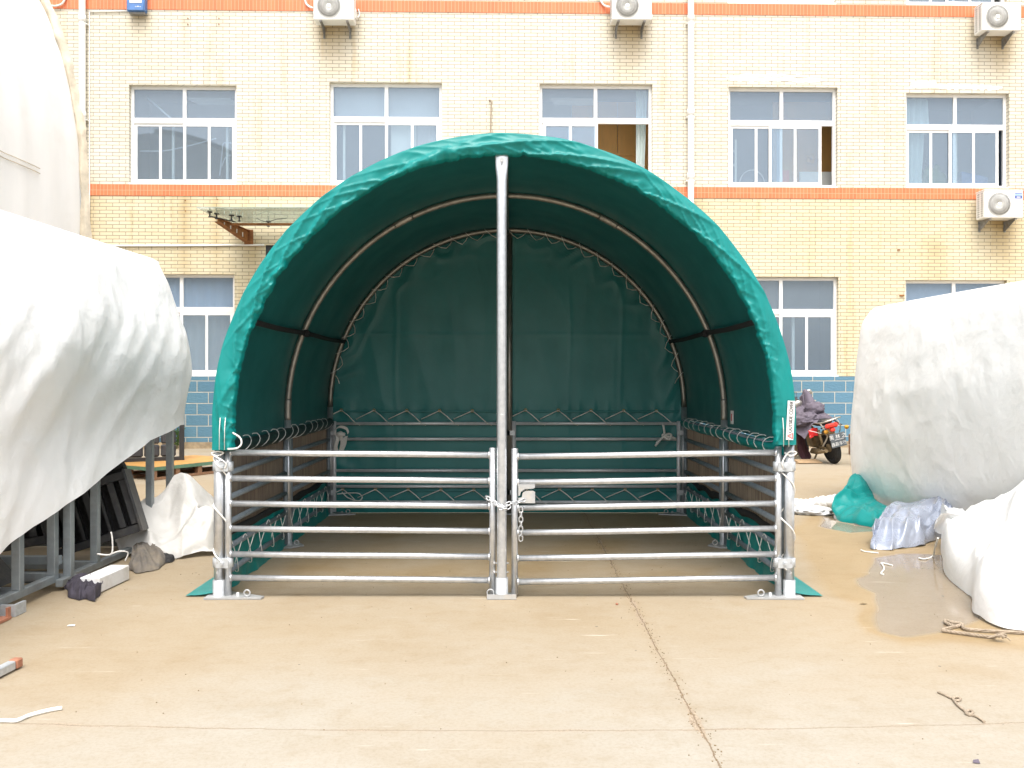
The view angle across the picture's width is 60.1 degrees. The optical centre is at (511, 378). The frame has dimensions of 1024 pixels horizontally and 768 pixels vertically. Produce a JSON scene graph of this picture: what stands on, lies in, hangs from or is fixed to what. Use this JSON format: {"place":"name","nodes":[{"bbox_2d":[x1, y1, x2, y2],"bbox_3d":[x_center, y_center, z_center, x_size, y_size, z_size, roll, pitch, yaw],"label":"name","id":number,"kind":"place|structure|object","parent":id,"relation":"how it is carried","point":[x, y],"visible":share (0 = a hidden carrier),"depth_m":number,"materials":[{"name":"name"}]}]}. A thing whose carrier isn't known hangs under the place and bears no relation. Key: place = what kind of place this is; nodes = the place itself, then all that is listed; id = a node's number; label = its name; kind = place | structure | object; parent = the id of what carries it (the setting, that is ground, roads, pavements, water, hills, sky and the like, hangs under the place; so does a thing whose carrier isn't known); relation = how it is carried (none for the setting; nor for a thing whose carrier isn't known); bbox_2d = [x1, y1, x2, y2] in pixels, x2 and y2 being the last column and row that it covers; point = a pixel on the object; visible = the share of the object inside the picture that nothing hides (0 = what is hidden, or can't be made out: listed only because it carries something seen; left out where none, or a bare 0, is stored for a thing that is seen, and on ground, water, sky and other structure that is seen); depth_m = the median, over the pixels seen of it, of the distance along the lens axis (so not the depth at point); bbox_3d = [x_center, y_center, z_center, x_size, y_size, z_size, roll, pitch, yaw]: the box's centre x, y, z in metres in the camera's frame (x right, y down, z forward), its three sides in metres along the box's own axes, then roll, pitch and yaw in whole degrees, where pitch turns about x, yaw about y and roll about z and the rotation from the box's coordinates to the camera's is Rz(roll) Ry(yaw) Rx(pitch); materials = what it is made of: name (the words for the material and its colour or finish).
{"place":"outdoors","nodes":[
{"label":"outdoors","id":0,"kind":"place"},
{"bbox_2d":[0,447,1023,767],"bbox_3d":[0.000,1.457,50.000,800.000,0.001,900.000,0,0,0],"label":"ground","id":1,"kind":"structure","parent":0,"point":[154,669],"depth_m":4.56,"materials":[{"name":"concrete"}]},
{"bbox_2d":[0,587,11,595],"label":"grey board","id":2,"kind":"object","parent":1,"relation":"on","point":[4,590],"visible":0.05,"depth_m":5.79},
{"bbox_2d":[0,558,10,586],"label":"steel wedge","id":3,"kind":"object","parent":2,"relation":"on","point":[5,574],"depth_m":5.81,"materials":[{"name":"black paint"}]},
{"bbox_2d":[0,657,22,676],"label":"steel tube end","id":4,"kind":"object","parent":1,"relation":"on","point":[12,664],"visible":1,"depth_m":4.38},
{"bbox_2d":[3,519,46,551],"bbox_3d":[-4.000,1.040,6.915,0.737,0.625,0.273,-9,-3,-20],"label":"slatted attachment","id":5,"kind":"object","parent":1,"relation":"on","point":[34,536],"visible":0.06,"depth_m":6.94,"materials":[{"name":"black paint"}]},
{"bbox_2d":[0,511,58,623],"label":"steel stand","id":6,"kind":"object","parent":1,"relation":"on","point":[40,579],"visible":0.75,"depth_m":5.66,"materials":[{"name":"grey metal"}]},
{"bbox_2d":[0,210,191,553],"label":"white tarpaulin","id":7,"kind":"object","parent":6,"relation":"on","point":[95,368],"visible":1,"depth_m":6.28,"materials":[{"name":"white plastic"}]},
{"bbox_2d":[0,706,61,722],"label":"cable","id":8,"kind":"object","parent":1,"relation":"on","point":[29,715],"visible":1,"depth_m":3.80,"materials":[{"name":"white plastic"}]},
{"bbox_2d":[0,500,76,586],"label":"steel stand","id":9,"kind":"object","parent":1,"relation":"on","point":[67,574],"visible":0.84,"depth_m":6.16,"materials":[{"name":"grey metal"}]},
{"bbox_2d":[0,0,91,238],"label":"white tent","id":10,"kind":"object","parent":1,"relation":"on","point":[44,175],"visible":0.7,"depth_m":11.20,"materials":[{"name":"fabric"}]},
{"bbox_2d":[8,439,153,573],"bbox_3d":[-4.025,0.938,7.025,1.806,1.001,1.450,0,0,0],"label":"steel stand","id":11,"kind":"object","parent":1,"relation":"on","point":[95,562],"visible":0.31,"depth_m":6.68,"materials":[{"name":"grey metal"}]},
{"bbox_2d":[97,532,128,560],"bbox_3d":[-2.893,1.220,6.407,0.214,0.223,0.052,0,0,-15],"label":"wire tie","id":12,"kind":"object","parent":11,"relation":"attached to","point":[112,552],"visible":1,"depth_m":6.40,"materials":[{"name":"white plastic"}]},
{"bbox_2d":[64,573,102,600],"bbox_3d":[-2.850,1.397,5.938,0.233,0.110,0.444,0,0,-34],"label":"purple rag","id":13,"kind":"object","parent":1,"relation":"on","point":[76,587],"visible":0.96,"depth_m":5.89,"materials":[{"name":"fabric"}]},
{"bbox_2d":[40,462,148,555],"bbox_3d":[-3.408,1.054,7.159,0.704,0.595,0.260,-17,-2,-13],"label":"slatted attachment","id":14,"kind":"object","parent":1,"relation":"on","point":[122,514],"visible":0.52,"depth_m":7.18,"materials":[{"name":"black paint"}]},
{"bbox_2d":[80,565,128,591],"bbox_3d":[-2.845,1.399,6.190,0.140,0.105,0.420,0,0,3],"label":"foam block","id":15,"kind":"object","parent":1,"relation":"on","point":[109,576],"depth_m":6.17,"materials":[{"name":"white plastic"}]},
{"bbox_2d":[129,542,164,572],"bbox_3d":[-2.892,1.396,7.049,0.261,0.112,0.918,0,0,-19],"label":"grey rag","id":16,"kind":"object","parent":1,"relation":"on","point":[145,556],"visible":0.92,"depth_m":6.87,"materials":[{"name":"grey fabric"}]},
{"bbox_2d":[115,473,213,557],"bbox_3d":[-2.873,1.145,7.753,1.138,0.610,1.250,0,0,0],"label":"tarpaulin","id":17,"kind":"object","parent":1,"relation":"on","point":[179,515],"visible":0.51,"depth_m":7.56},
{"bbox_2d":[125,455,213,479],"bbox_3d":[-5.183,1.358,13.604,1.150,0.190,1.700,0,0,30],"label":"pallet","id":18,"kind":"object","parent":1,"relation":"on","point":[196,463],"visible":0.45,"depth_m":13.31,"materials":[{"name":"yellow wood"}]},
{"bbox_2d":[123,425,183,461],"bbox_3d":[-5.490,0.717,13.550,0.884,1.100,0.080,0,0,-25],"label":"framed panel","id":19,"kind":"object","parent":18,"relation":"on","point":[136,456],"visible":0.26,"depth_m":13.58,"materials":[{"name":"black paint"}]},
{"bbox_2d":[164,553,174,562],"bbox_3d":[-2.762,1.423,7.045,0.145,0.056,0.208,0,0,-31],"label":"black cloth","id":20,"kind":"object","parent":1,"relation":"on","point":[169,557],"visible":0.66,"depth_m":7.03,"materials":[{"name":"fabric"}]},
{"bbox_2d":[166,430,173,486],"bbox_3d":[-4.025,0.917,8.125,1.806,1.041,0.450,0,0,0],"label":"steel stand","id":21,"kind":"object","parent":1,"relation":"on","point":[169,455],"visible":0.06,"depth_m":8.12,"materials":[{"name":"grey metal"}]},
{"bbox_2d":[175,426,185,448],"bbox_3d":[-6.843,1.164,18.229,0.250,0.589,0.214,0,0,-30],"label":"weed","id":22,"kind":"object","parent":1,"relation":"on","point":[177,438],"visible":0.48,"depth_m":18.19,"materials":[{"name":"green plant"}]},
{"bbox_2d":[186,133,821,599],"bbox_3d":[-0.053,-0.089,7.720,4.250,3.092,3.856,0,0,0],"label":"livestock shelter","id":23,"kind":"object","parent":1,"relation":"on","point":[536,323],"visible":0.99,"depth_m":7.92,"materials":[{"name":"green fabric"}]},
{"bbox_2d":[334,425,348,450],"bbox_3d":[-1.815,0.653,9.421,0.158,0.305,0.055,0,0,0],"label":"webbing strap","id":24,"kind":"object","parent":23,"relation":"attached to","point":[340,435],"visible":0.95,"depth_m":9.41,"materials":[{"name":"white fabric"}]},
{"bbox_2d":[337,492,362,500],"bbox_3d":[-1.728,1.260,9.443,0.277,0.100,0.021,0,0,5],"label":"rope loop","id":25,"kind":"object","parent":23,"relation":"attached to","point":[350,493],"visible":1,"depth_m":9.44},
{"bbox_2d":[485,495,525,510],"bbox_3d":[-0.054,0.820,5.855,0.272,0.096,0.117,0,0,17],"label":"gate chain","id":26,"kind":"object","parent":23,"relation":"attached to","point":[497,504],"visible":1,"depth_m":5.83,"materials":[{"name":"metal"}]},
{"bbox_2d":[518,506,522,541],"bbox_3d":[0.058,0.965,5.859,0.033,0.232,0.037,0,0,0],"label":"gate chain","id":27,"kind":"object","parent":23,"relation":"hanging from","point":[520,526],"visible":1,"depth_m":5.85,"materials":[{"name":"metal"}]},
{"bbox_2d":[654,424,675,445],"bbox_3d":[1.633,0.607,9.424,0.238,0.240,0.057,0,0,0],"label":"knotted rope","id":28,"kind":"object","parent":23,"relation":"attached to","point":[666,436],"visible":1,"depth_m":9.41,"materials":[{"name":"grey fabric"}]},
{"bbox_2d":[50,0,1023,448],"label":"factory building","id":29,"kind":"structure","parent":1,"relation":"on","point":[852,158],"depth_m":18.71,"materials":[{"name":"yellow brick"}]},
{"bbox_2d":[52,0,64,6],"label":"air hose","id":30,"kind":"object","parent":29,"relation":"attached to","point":[62,3],"visible":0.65,"depth_m":18.33,"materials":[{"name":"white plastic"}]},
{"bbox_2d":[78,0,88,124],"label":"drainpipe","id":31,"kind":"object","parent":29,"relation":"attached to","point":[82,23],"visible":0.27,"depth_m":18.25,"materials":[{"name":"white plastic"}]},
{"bbox_2d":[88,10,127,202],"bbox_3d":[-8.375,-3.899,18.396,0.846,7.513,0.026,0,0,-1],"label":"wall conduit","id":32,"kind":"object","parent":29,"relation":"attached to","point":[89,88],"depth_m":18.38,"materials":[{"name":"white plastic"}]},
{"bbox_2d":[127,0,146,15],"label":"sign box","id":33,"kind":"object","parent":29,"relation":"attached to","point":[136,7],"visible":1,"depth_m":18.24,"materials":[{"name":"blue plastic"}]},
{"bbox_2d":[129,86,235,184],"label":"window","id":34,"kind":"structure","parent":29,"relation":"in","point":[180,135],"depth_m":20.45,"materials":[{"name":"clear glass"}]},
{"bbox_2d":[112,244,263,246],"bbox_3d":[-7.127,-2.770,18.421,3.917,0.068,0.038,0,0,-1],"label":"wall conduit","id":35,"kind":"object","parent":29,"relation":"attached to","point":[187,245],"depth_m":18.42,"materials":[{"name":"white plastic"}]},
{"bbox_2d":[164,275,233,375],"bbox_3d":[-6.927,-1.111,18.581,2.264,2.135,0.291,0,0,-1],"label":"window","id":36,"kind":"structure","parent":29,"relation":"in","point":[204,303],"depth_m":18.70,"materials":[{"name":"white glass"}]},
{"bbox_2d":[207,211,292,243],"bbox_3d":[-3.970,-2.985,17.420,3.740,0.383,2.100,0,0,0],"label":"entrance canopy","id":37,"kind":"object","parent":29,"relation":"attached to","point":[244,235],"visible":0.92,"depth_m":17.50,"materials":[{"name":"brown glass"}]},
{"bbox_2d":[266,245,273,254],"bbox_3d":[-3.881,-0.716,18.840,3.150,4.346,0.590,0,0,-1],"label":"entrance door","id":38,"kind":"structure","parent":29,"relation":"in","point":[268,247],"depth_m":18.52,"materials":[{"name":"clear glass"}]},
{"bbox_2d":[314,0,359,38],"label":"air conditioner","id":39,"kind":"object","parent":29,"relation":"attached to","point":[336,12],"visible":1,"depth_m":18.08,"materials":[{"name":"white metal"}]},
{"bbox_2d":[329,84,441,184],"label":"window","id":40,"kind":"structure","parent":29,"relation":"in","point":[370,124],"depth_m":18.79,"materials":[{"name":"white glass"}]},
{"bbox_2d":[489,99,491,132],"bbox_3d":[-0.452,-5.035,18.568,0.068,1.634,0.076,0,0,0],"label":"wall cable","id":41,"kind":"object","parent":29,"relation":"attached to","point":[490,114],"depth_m":18.55,"materials":[{"name":"beige plastic"}]},
{"bbox_2d":[539,85,651,172],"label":"window","id":42,"kind":"structure","parent":29,"relation":"in","point":[617,120],"depth_m":19.84,"materials":[{"name":"white glass"}]},
{"bbox_2d":[610,0,652,38],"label":"air conditioner","id":43,"kind":"object","parent":29,"relation":"attached to","point":[630,12],"visible":1,"depth_m":18.21,"materials":[{"name":"white metal"}]},
{"bbox_2d":[686,0,694,202],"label":"drainpipe","id":44,"kind":"object","parent":29,"relation":"attached to","point":[690,23],"visible":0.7,"depth_m":18.52,"materials":[{"name":"white plastic"}]},
{"bbox_2d":[727,0,835,3],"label":"window","id":45,"kind":"structure","parent":29,"relation":"in","point":[728,1],"depth_m":18.84,"materials":[{"name":"white glass"}]},
{"bbox_2d":[728,88,837,187],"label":"window","id":46,"kind":"structure","parent":29,"relation":"in","point":[777,137],"depth_m":19.74,"materials":[{"name":"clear glass"}]},
{"bbox_2d":[757,278,838,375],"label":"window","id":47,"kind":"structure","parent":29,"relation":"in","point":[804,309],"depth_m":21.13,"materials":[{"name":"white glass"}]},
{"bbox_2d":[905,280,1003,300],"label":"window","id":48,"kind":"structure","parent":29,"relation":"in","point":[914,289],"depth_m":19.05,"materials":[{"name":"white glass"}]},
{"bbox_2d":[906,0,1003,5],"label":"window","id":49,"kind":"structure","parent":29,"relation":"in","point":[908,2],"depth_m":18.92,"materials":[{"name":"white glass"}]},
{"bbox_2d":[906,94,1008,187],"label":"window","id":50,"kind":"structure","parent":29,"relation":"in","point":[953,141],"depth_m":19.19,"materials":[{"name":"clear glass"}]},
{"bbox_2d":[974,2,1020,48],"bbox_3d":[10.201,-7.409,18.593,0.899,0.816,0.483,0,0,-1],"label":"air conditioner","id":51,"kind":"object","parent":29,"relation":"attached to","point":[997,18],"visible":1,"depth_m":18.39,"materials":[{"name":"white metal"}]},
{"bbox_2d":[976,189,1022,231],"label":"air conditioner","id":52,"kind":"object","parent":29,"relation":"attached to","point":[999,205],"visible":1,"depth_m":18.39,"materials":[{"name":"white metal"}]},
{"bbox_2d":[794,459,822,463],"bbox_3d":[5.078,1.424,15.251,0.465,0.054,0.320,0,0,-6],"label":"cardboard sheet","id":53,"kind":"object","parent":1,"relation":"on","point":[802,461],"visible":0.86,"depth_m":15.19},
{"bbox_2d":[794,494,835,515],"bbox_3d":[3.345,1.404,9.807,0.506,0.173,0.974,0,0,24],"label":"sheet","id":54,"kind":"object","parent":1,"relation":"on","point":[820,505],"visible":0.9,"depth_m":9.64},
{"bbox_2d":[794,389,848,463],"bbox_3d":[5.235,0.878,15.737,0.927,1.313,1.880,-13,1,-6],"label":"motorcycle","id":55,"kind":"object","parent":1,"relation":"on","point":[828,441],"visible":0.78,"depth_m":15.29,"materials":[{"name":"red metal"}]},
{"bbox_2d":[831,473,886,526],"bbox_3d":[3.634,1.252,9.234,0.594,0.400,1.662,0,0,10],"label":"green sheet","id":56,"kind":"object","parent":1,"relation":"on","point":[855,501],"visible":0.75,"depth_m":9.23,"materials":[{"name":"plastic"}]},
{"bbox_2d":[880,562,892,574],"bbox_3d":[2.856,1.451,6.745,0.092,0.011,0.446,0,0,23],"label":"cord","id":57,"kind":"object","parent":1,"relation":"on","point":[881,563],"visible":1,"depth_m":6.87,"materials":[{"name":"white fabric"}]},
{"bbox_2d":[870,496,952,549],"bbox_3d":[3.676,1.251,7.980,0.677,0.403,1.412,0,0,30],"label":"silver sheet","id":58,"kind":"object","parent":1,"relation":"on","point":[897,524],"visible":0.82,"depth_m":7.79,"materials":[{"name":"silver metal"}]},
{"bbox_2d":[919,537,938,559],"bbox_3d":[3.324,1.351,7.077,0.128,0.224,0.344,0,0,20],"label":"cord","id":59,"kind":"object","parent":1,"relation":"on","point":[937,539],"visible":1,"depth_m":7.10,"materials":[{"name":"white fabric"}]},
{"bbox_2d":[850,281,1023,510],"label":"white tarpaulin","id":60,"kind":"object","parent":1,"relation":"on","point":[938,403],"visible":0.97,"depth_m":8.18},
{"bbox_2d":[937,691,985,722],"bbox_3d":[2.000,1.451,3.918,0.079,0.011,0.360,0,0,0],"label":"rope","id":61,"kind":"object","parent":1,"relation":"on","point":[958,699],"visible":1,"depth_m":3.90,"materials":[{"name":"beige fabric"}]},
{"bbox_2d":[934,480,1023,629],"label":"white bundle","id":62,"kind":"object","parent":1,"relation":"on","point":[982,548],"visible":1,"depth_m":5.80,"materials":[{"name":"white plastic"}]},
{"bbox_2d":[941,619,1023,640],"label":"rope","id":63,"kind":"object","parent":1,"relation":"on","point":[999,634],"visible":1,"depth_m":5.05,"materials":[{"name":"beige fabric"}]},
{"bbox_2d":[50,515,990,767],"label":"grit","id":64,"kind":"object","parent":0,"point":[611,679],"visible":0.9,"depth_m":4.68,"materials":[{"name":"stone"}]},
{"bbox_2d":[848,434,849,453],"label":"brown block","id":65,"kind":"structure","parent":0,"point":[848,443],"depth_m":16.98,"materials":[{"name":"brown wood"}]}
]}

